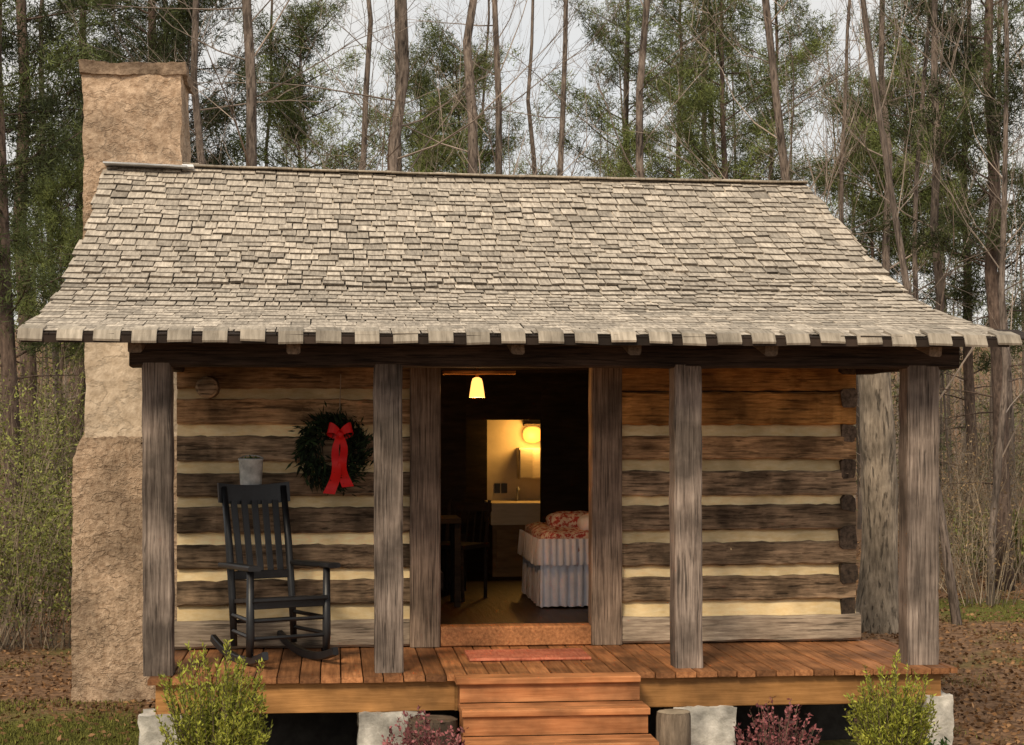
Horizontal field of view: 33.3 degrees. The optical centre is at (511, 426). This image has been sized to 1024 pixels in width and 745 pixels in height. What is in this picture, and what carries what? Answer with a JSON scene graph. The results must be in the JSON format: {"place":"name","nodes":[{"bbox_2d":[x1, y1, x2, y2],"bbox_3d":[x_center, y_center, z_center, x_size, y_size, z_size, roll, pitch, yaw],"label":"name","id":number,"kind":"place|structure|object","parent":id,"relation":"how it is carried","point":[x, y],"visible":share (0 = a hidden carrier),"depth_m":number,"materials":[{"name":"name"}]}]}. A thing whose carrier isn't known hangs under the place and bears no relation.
{"place":"outdoors","nodes":[
{"label":"outdoors","id":0,"kind":"place"},
{"bbox_2d":[0,329,1023,744],"bbox_3d":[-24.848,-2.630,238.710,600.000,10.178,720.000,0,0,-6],"label":"ground","id":1,"kind":"structure","parent":0,"point":[950,629],"depth_m":17.26,"materials":[{"name":"brown soil"}]},
{"bbox_2d":[0,424,72,651],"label":"brush shrub","id":2,"kind":"object","parent":1,"relation":"on","point":[57,605],"visible":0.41,"depth_m":18.48,"materials":[{"name":"green plant"}]},
{"bbox_2d":[0,380,74,650],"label":"brush shrub","id":3,"kind":"object","parent":1,"relation":"on","point":[24,548],"visible":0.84,"depth_m":18.45,"materials":[{"name":"green plant"}]},
{"bbox_2d":[0,376,78,629],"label":"brush shrub","id":4,"kind":"object","parent":1,"relation":"on","point":[35,463],"visible":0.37,"depth_m":20.16,"materials":[{"name":"green plant"}]},
{"bbox_2d":[0,347,85,586],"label":"brush shrub","id":5,"kind":"object","parent":1,"relation":"on","point":[55,437],"visible":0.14,"depth_m":25.48,"materials":[{"name":"green plant"}]},
{"bbox_2d":[0,352,85,610],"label":"brush shrub","id":6,"kind":"object","parent":1,"relation":"on","point":[45,436],"visible":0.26,"depth_m":22.55,"materials":[{"name":"green plant"}]},
{"bbox_2d":[0,285,85,585],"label":"brush shrub","id":7,"kind":"object","parent":1,"relation":"on","point":[65,422],"visible":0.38,"depth_m":25.25,"materials":[{"name":"green plant"}]},
{"bbox_2d":[9,144,84,577],"bbox_3d":[-6.787,-1.059,26.625,2.776,7.083,2.468,0,0,26],"label":"pine tree","id":8,"kind":"object","parent":1,"relation":"on","point":[62,234],"visible":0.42,"depth_m":26.27,"materials":[{"name":"green plant"}]},
{"bbox_2d":[0,0,109,609],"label":"pine tree","id":9,"kind":"object","parent":1,"relation":"on","point":[8,349],"visible":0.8,"depth_m":22.43,"materials":[{"name":"green plant"}]},
{"bbox_2d":[3,0,118,563],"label":"bare tree","id":10,"kind":"object","parent":1,"relation":"on","point":[53,358],"visible":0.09,"depth_m":29.25,"materials":[{"name":"brown plant"}]},
{"bbox_2d":[0,0,206,570],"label":"pine tree","id":11,"kind":"object","parent":1,"relation":"on","point":[71,90],"visible":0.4,"depth_m":27.97,"materials":[{"name":"green plant"}]},
{"bbox_2d":[3,0,214,546],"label":"pine tree","id":12,"kind":"object","parent":1,"relation":"on","point":[139,37],"visible":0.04,"depth_m":33.18,"materials":[{"name":"green plant"}]},
{"bbox_2d":[14,0,265,361],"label":"pine tree","id":13,"kind":"object","parent":1,"relation":"on","point":[153,35],"visible":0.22,"depth_m":28.95,"materials":[{"name":"green plant"}]},
{"bbox_2d":[80,0,325,165],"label":"pine tree","id":14,"kind":"object","parent":1,"relation":"on","point":[228,81],"visible":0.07,"depth_m":35.40,"materials":[{"name":"green plant"}]},
{"bbox_2d":[53,0,373,168],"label":"bare tree","id":15,"kind":"object","parent":1,"relation":"on","point":[195,97],"visible":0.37,"depth_m":25.66,"materials":[{"name":"brown plant"}]},
{"bbox_2d":[154,639,273,744],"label":"shrub","id":16,"kind":"object","parent":1,"relation":"on","point":[231,724],"visible":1,"depth_m":10.32,"materials":[{"name":"green plant"}]},
{"bbox_2d":[121,0,310,166],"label":"bare tree","id":17,"kind":"object","parent":1,"relation":"on","point":[228,57],"visible":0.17,"depth_m":31.22,"materials":[{"name":"brown plant"}]},
{"bbox_2d":[171,0,268,162],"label":"bare tree","id":18,"kind":"object","parent":1,"relation":"on","point":[188,66],"visible":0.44,"depth_m":29.36,"materials":[{"name":"brown plant"}]},
{"bbox_2d":[52,0,419,169],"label":"bare tree","id":19,"kind":"object","parent":1,"relation":"on","point":[250,152],"visible":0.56,"depth_m":23.60,"materials":[{"name":"brown plant"}]},
{"bbox_2d":[221,0,317,166],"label":"bare tree","id":20,"kind":"object","parent":1,"relation":"on","point":[271,14],"visible":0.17,"depth_m":35.95,"materials":[{"name":"brown plant"}]},
{"bbox_2d":[47,0,590,255],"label":"bare tree","id":21,"kind":"object","parent":1,"relation":"on","point":[398,114],"visible":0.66,"depth_m":24.92,"materials":[{"name":"brown plant"}]},
{"bbox_2d":[221,0,419,170],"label":"pine tree","id":22,"kind":"object","parent":1,"relation":"on","point":[304,18],"visible":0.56,"depth_m":32.58,"materials":[{"name":"green plant"}]},
{"bbox_2d":[241,0,465,171],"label":"bare tree","id":23,"kind":"object","parent":1,"relation":"on","point":[365,119],"visible":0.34,"depth_m":29.78,"materials":[{"name":"brown plant"}]},
{"bbox_2d":[316,29,467,172],"bbox_3d":[-2.476,-3.167,38.056,3.957,11.434,4.489,0,0,-8],"label":"pine tree","id":24,"kind":"object","parent":1,"relation":"on","point":[419,74],"visible":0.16,"depth_m":37.54,"materials":[{"name":"green plant"}]},
{"bbox_2d":[381,705,468,744],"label":"pink shrub","id":25,"kind":"object","parent":1,"relation":"on","point":[407,739],"visible":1,"depth_m":10.36,"materials":[{"name":"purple plant"}]},
{"bbox_2d":[328,0,522,173],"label":"bare tree","id":26,"kind":"object","parent":1,"relation":"on","point":[397,71],"visible":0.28,"depth_m":31.11,"materials":[{"name":"brown plant"}]},
{"bbox_2d":[408,715,457,744],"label":"log stump","id":27,"kind":"object","parent":1,"relation":"on","point":[447,722],"visible":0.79,"depth_m":10.85,"materials":[{"name":"brown wood"}]},
{"bbox_2d":[358,1,543,174],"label":"pine tree","id":28,"kind":"object","parent":1,"relation":"on","point":[446,63],"visible":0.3,"depth_m":30.70,"materials":[{"name":"green plant"}]},
{"bbox_2d":[310,0,610,175],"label":"bare tree","id":29,"kind":"object","parent":1,"relation":"on","point":[473,152],"visible":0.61,"depth_m":25.48,"materials":[{"name":"brown plant"}]},
{"bbox_2d":[367,0,610,175],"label":"bare tree","id":30,"kind":"object","parent":1,"relation":"on","point":[498,112],"visible":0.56,"depth_m":25.99,"materials":[{"name":"brown plant"}]},
{"bbox_2d":[464,0,549,162],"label":"bare tree","id":31,"kind":"object","parent":1,"relation":"on","point":[483,97],"visible":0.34,"depth_m":33.94,"materials":[{"name":"brown plant"}]},
{"bbox_2d":[0,1,1023,528],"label":"woods","id":32,"kind":"object","parent":1,"relation":"on","point":[948,377],"visible":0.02,"depth_m":45.88,"materials":[{"name":"brown plant"}]},
{"bbox_2d":[0,112,1023,520],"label":"woods evergreens","id":33,"kind":"object","parent":1,"relation":"on","point":[892,376],"visible":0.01,"depth_m":47.27,"materials":[{"name":"green plant"}]},
{"bbox_2d":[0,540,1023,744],"bbox_3d":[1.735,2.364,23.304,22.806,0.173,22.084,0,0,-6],"label":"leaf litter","id":34,"kind":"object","parent":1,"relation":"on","point":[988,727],"visible":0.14,"depth_m":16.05,"materials":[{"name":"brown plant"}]},
{"bbox_2d":[16,60,1023,744],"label":"log cabin","id":35,"kind":"object","parent":1,"relation":"on","point":[688,360],"visible":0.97,"depth_m":12.74,"materials":[{"name":"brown wood"}]},
{"bbox_2d":[238,454,263,484],"bbox_3d":[-1.904,0.316,12.390,0.184,0.234,0.231,0,0,-38],"label":"tin pail","id":36,"kind":"object","parent":35,"relation":"hanging from","point":[250,470],"visible":0.98,"depth_m":12.30,"materials":[{"name":"metal"}]},
{"bbox_2d":[210,482,340,664],"bbox_3d":[-1.671,1.015,11.948,0.675,1.235,1.016,0,0,-30],"label":"rocking chair","id":37,"kind":"object","parent":35,"relation":"on","point":[254,496],"visible":0.94,"depth_m":12.08,"materials":[{"name":"black paint"}]},
{"bbox_2d":[285,374,373,496],"bbox_3d":[-1.324,0.063,12.495,0.671,0.894,0.243,0,0,-6],"label":"wreath","id":38,"kind":"object","parent":35,"relation":"attached to","point":[339,474],"visible":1,"depth_m":12.45,"materials":[{"name":"green plant"}]},
{"bbox_2d":[440,407,442,588],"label":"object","id":39,"kind":"structure","parent":35,"relation":"in","point":[441,586],"depth_m":12.85,"materials":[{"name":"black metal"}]},
{"bbox_2d":[441,515,460,606],"bbox_3d":[-0.754,1.115,14.223,0.620,0.729,0.550,0,0,-6],"label":"dark table","id":40,"kind":"object","parent":35,"relation":"on","point":[454,521],"visible":0.47,"depth_m":14.02,"materials":[{"name":"brown wood"}]},
{"bbox_2d":[440,499,491,601],"bbox_3d":[-0.489,1.057,14.751,0.460,0.843,0.515,0,0,29],"label":"wooden chair","id":41,"kind":"object","parent":35,"relation":"on","point":[482,507],"visible":0.81,"depth_m":14.86,"materials":[{"name":"brown wood"}]},
{"bbox_2d":[442,368,515,396],"bbox_3d":[-0.253,-0.423,13.094,0.550,0.394,0.163,0,0,-6],"label":"porch lamp","id":42,"kind":"object","parent":35,"relation":"hanging from","point":[476,389],"visible":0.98,"depth_m":13.04,"materials":[{"name":"yellow glass"}]},
{"bbox_2d":[485,486,539,576],"bbox_3d":[0.313,1.041,17.240,1.120,0.875,0.730,0,0,-6],"label":"kitchen counter","id":43,"kind":"object","parent":35,"relation":"on","point":[509,520],"visible":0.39,"depth_m":16.87,"materials":[{"name":"black paint"}]},
{"bbox_2d":[497,530,523,567],"bbox_3d":[-0.015,1.204,16.864,0.270,0.373,0.049,0,0,-6],"label":"cabinet door","id":44,"kind":"structure","parent":43,"relation":"in","point":[507,540],"depth_m":16.87,"materials":[{"name":"black paint"}]},
{"bbox_2d":[464,648,590,661],"bbox_3d":[0.105,1.617,12.136,0.852,0.021,0.504,0,0,-6],"label":"doormat","id":45,"kind":"object","parent":35,"relation":"on","point":[527,654],"visible":1,"depth_m":12.07,"materials":[{"name":"brown fabric"}]},
{"bbox_2d":[517,447,539,478],"bbox_3d":[0.203,0.370,17.480,0.285,0.315,0.267,0,0,-6],"label":"wall cupboard","id":46,"kind":"object","parent":35,"relation":"attached to","point":[528,463],"depth_m":17.35,"materials":[{"name":"brown wood"}]},
{"bbox_2d":[520,449,532,476],"bbox_3d":[0.146,0.370,17.349,0.125,0.285,0.017,0,0,-6],"label":"cupboard door","id":47,"kind":"structure","parent":46,"relation":"in","point":[526,455],"depth_m":17.34,"materials":[{"name":"brown wood"}]},
{"bbox_2d":[534,449,539,476],"bbox_3d":[0.288,0.370,17.364,0.125,0.285,0.017,0,0,-6],"label":"cupboard door","id":48,"kind":"structure","parent":46,"relation":"in","point":[536,451],"depth_m":17.35,"materials":[{"name":"brown wood"}]},
{"bbox_2d":[523,424,539,442],"bbox_3d":[0.210,0.067,17.550,0.200,0.195,0.129,0,0,-6],"label":"kitchen lamp","id":49,"kind":"object","parent":35,"relation":"attached to","point":[531,433],"visible":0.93,"depth_m":17.50,"materials":[{"name":"yellow glass"}]},
{"bbox_2d":[517,511,588,607],"bbox_3d":[0.980,0.975,14.610,1.745,1.009,1.391,0,0,-6],"label":"bed","id":50,"kind":"object","parent":35,"relation":"on","point":[552,550],"visible":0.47,"depth_m":13.93,"materials":[{"name":"white fabric"}]},
{"bbox_2d":[855,372,898,633],"bbox_3d":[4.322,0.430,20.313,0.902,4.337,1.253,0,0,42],"label":"wooden post","id":51,"kind":"object","parent":35,"relation":"attached to","point":[876,606],"visible":0.59,"depth_m":19.88,"materials":[{"name":"grey wood"}]},
{"bbox_2d":[417,0,650,176],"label":"bare tree","id":52,"kind":"object","parent":1,"relation":"on","point":[563,92],"visible":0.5,"depth_m":28.07,"materials":[{"name":"brown plant"}]},
{"bbox_2d":[466,0,642,176],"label":"bare tree","id":53,"kind":"object","parent":1,"relation":"on","point":[534,166],"visible":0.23,"depth_m":30.20,"materials":[{"name":"brown plant"}]},
{"bbox_2d":[521,0,717,177],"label":"pine tree","id":54,"kind":"object","parent":1,"relation":"on","point":[595,26],"visible":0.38,"depth_m":36.22,"materials":[{"name":"green plant"}]},
{"bbox_2d":[555,0,694,175],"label":"bare tree","id":55,"kind":"object","parent":1,"relation":"on","point":[624,82],"visible":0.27,"depth_m":36.29,"materials":[{"name":"brown plant"}]},
{"bbox_2d":[556,0,777,177],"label":"bare tree","id":56,"kind":"object","parent":1,"relation":"on","point":[640,86],"visible":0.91,"depth_m":25.06,"materials":[{"name":"brown plant"}]},
{"bbox_2d":[656,709,690,744],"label":"log stump","id":57,"kind":"object","parent":1,"relation":"on","point":[673,726],"visible":0.99,"depth_m":10.88,"materials":[{"name":"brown wood"}]},
{"bbox_2d":[578,0,792,179],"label":"pine tree","id":58,"kind":"object","parent":1,"relation":"on","point":[650,130],"visible":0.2,"depth_m":34.61,"materials":[{"name":"green plant"}]},
{"bbox_2d":[582,0,824,179],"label":"tree","id":59,"kind":"object","parent":1,"relation":"on","point":[702,99],"visible":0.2,"depth_m":30.58,"materials":[{"name":"brown plant"}]},
{"bbox_2d":[653,1,759,177],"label":"bare tree","id":60,"kind":"object","parent":1,"relation":"on","point":[710,118],"visible":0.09,"depth_m":37.92,"materials":[{"name":"plant"}]},
{"bbox_2d":[614,0,837,180],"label":"pine tree","id":61,"kind":"object","parent":1,"relation":"on","point":[709,97],"visible":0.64,"depth_m":28.50,"materials":[{"name":"green plant"}]},
{"bbox_2d":[733,696,821,744],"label":"pink shrub","id":62,"kind":"object","parent":1,"relation":"on","point":[771,739],"visible":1,"depth_m":10.85,"materials":[{"name":"purple plant"}]},
{"bbox_2d":[672,0,908,217],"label":"pine tree","id":63,"kind":"object","parent":1,"relation":"on","point":[784,43],"visible":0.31,"depth_m":33.28,"materials":[{"name":"green plant"}]},
{"bbox_2d":[733,0,887,241],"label":"bare tree","id":64,"kind":"object","parent":1,"relation":"on","point":[841,210],"visible":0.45,"depth_m":31.87,"materials":[{"name":"plant"}]},
{"bbox_2d":[621,0,1023,301],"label":"bare tree","id":65,"kind":"object","parent":1,"relation":"on","point":[779,132],"visible":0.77,"depth_m":24.39,"materials":[{"name":"brown plant"}]},
{"bbox_2d":[790,56,944,414],"bbox_3d":[8.064,-2.878,37.298,4.255,10.854,3.781,0,0,29],"label":"pine tree","id":66,"kind":"object","parent":1,"relation":"on","point":[869,244],"visible":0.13,"depth_m":36.98,"materials":[{"name":"green plant"}]},
{"bbox_2d":[843,649,940,744],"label":"shrub","id":67,"kind":"object","parent":1,"relation":"on","point":[884,723],"visible":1,"depth_m":10.94,"materials":[{"name":"green plant"}]},
{"bbox_2d":[771,0,1023,310],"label":"bare tree","id":68,"kind":"object","parent":1,"relation":"on","point":[886,253],"visible":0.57,"depth_m":28.57,"materials":[{"name":"plant"}]},
{"bbox_2d":[772,0,1023,399],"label":"bare tree","id":69,"kind":"object","parent":1,"relation":"on","point":[937,265],"visible":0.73,"depth_m":25.55,"materials":[{"name":"plant"}]},
{"bbox_2d":[790,0,1017,397],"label":"pine tree","id":70,"kind":"object","parent":1,"relation":"on","point":[924,196],"visible":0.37,"depth_m":32.64,"materials":[{"name":"green plant"}]},
{"bbox_2d":[846,0,961,624],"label":"bare tree","id":71,"kind":"object","parent":1,"relation":"on","point":[955,613],"visible":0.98,"depth_m":20.64,"materials":[{"name":"brown plant"}]},
{"bbox_2d":[856,427,992,564],"bbox_3d":[6.888,1.100,28.755,2.697,2.607,2.551,0,0,-6],"label":"brush shrub","id":72,"kind":"object","parent":1,"relation":"on","point":[940,554],"visible":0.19,"depth_m":28.80,"materials":[{"name":"brown plant"}]},
{"bbox_2d":[916,722,950,744],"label":"weed clump","id":73,"kind":"object","parent":1,"relation":"on","point":[942,742],"visible":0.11,"depth_m":11.26,"materials":[{"name":"green plant"}]},
{"bbox_2d":[846,0,1023,591],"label":"pine tree","id":74,"kind":"object","parent":1,"relation":"on","point":[990,265],"visible":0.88,"depth_m":24.84,"materials":[{"name":"green plant"}]},
{"bbox_2d":[851,0,1023,520],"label":"pine tree","id":75,"kind":"object","parent":1,"relation":"on","point":[966,298],"visible":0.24,"depth_m":34.96,"materials":[{"name":"green plant"}]},
{"bbox_2d":[866,0,1023,299],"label":"bare tree","id":76,"kind":"object","parent":1,"relation":"on","point":[915,209],"visible":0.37,"depth_m":26.61,"materials":[{"name":"plant"}]},
{"bbox_2d":[873,0,1023,511],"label":"bare tree","id":77,"kind":"object","parent":1,"relation":"on","point":[1011,427],"visible":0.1,"depth_m":33.29,"materials":[{"name":"plant"}]},
{"bbox_2d":[895,385,1023,562],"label":"brush shrub","id":78,"kind":"object","parent":1,"relation":"on","point":[966,499],"visible":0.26,"depth_m":29.60,"materials":[{"name":"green plant"}]},
{"bbox_2d":[897,416,1022,593],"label":"brush shrub","id":79,"kind":"object","parent":1,"relation":"on","point":[979,535],"visible":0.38,"depth_m":24.48,"materials":[{"name":"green plant"}]},
{"bbox_2d":[898,473,1023,607],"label":"brush shrub","id":80,"kind":"object","parent":1,"relation":"on","point":[965,571],"visible":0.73,"depth_m":22.79,"materials":[{"name":"brown plant"}]},
{"bbox_2d":[913,0,1023,605],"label":"bare tree","id":81,"kind":"object","parent":1,"relation":"on","point":[1000,453],"visible":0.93,"depth_m":22.79,"materials":[{"name":"brown plant"}]},
{"bbox_2d":[939,423,1023,582],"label":"brush shrub","id":82,"kind":"object","parent":1,"relation":"on","point":[1020,534],"visible":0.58,"depth_m":25.85,"materials":[{"name":"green plant"}]},
{"bbox_2d":[939,399,1023,522],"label":"brush shrub","id":83,"kind":"object","parent":1,"relation":"on","point":[986,464],"visible":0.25,"depth_m":32.11,"materials":[{"name":"brown plant"}]},
{"bbox_2d":[943,497,1023,550],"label":"green bush","id":84,"kind":"object","parent":1,"relation":"on","point":[970,516],"visible":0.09,"depth_m":31.76,"materials":[{"name":"green plant"}]},
{"bbox_2d":[945,388,1023,572],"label":"brush shrub","id":85,"kind":"object","parent":1,"relation":"on","point":[991,472],"visible":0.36,"depth_m":28.32,"materials":[{"name":"brown plant"}]},
{"bbox_2d":[950,509,1023,578],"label":"green bush","id":86,"kind":"object","parent":1,"relation":"on","point":[1015,535],"visible":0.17,"depth_m":26.90,"materials":[{"name":"green plant"}]},
{"bbox_2d":[0,576,1023,744],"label":"grass","id":87,"kind":"structure","parent":0,"point":[74,737],"depth_m":13.62,"materials":[{"name":"green plant"}]},
{"bbox_2d":[2,0,1023,329],"label":"sky","id":88,"kind":"structure","parent":0,"point":[541,21],"materials":[{"name":"white"}]}
]}

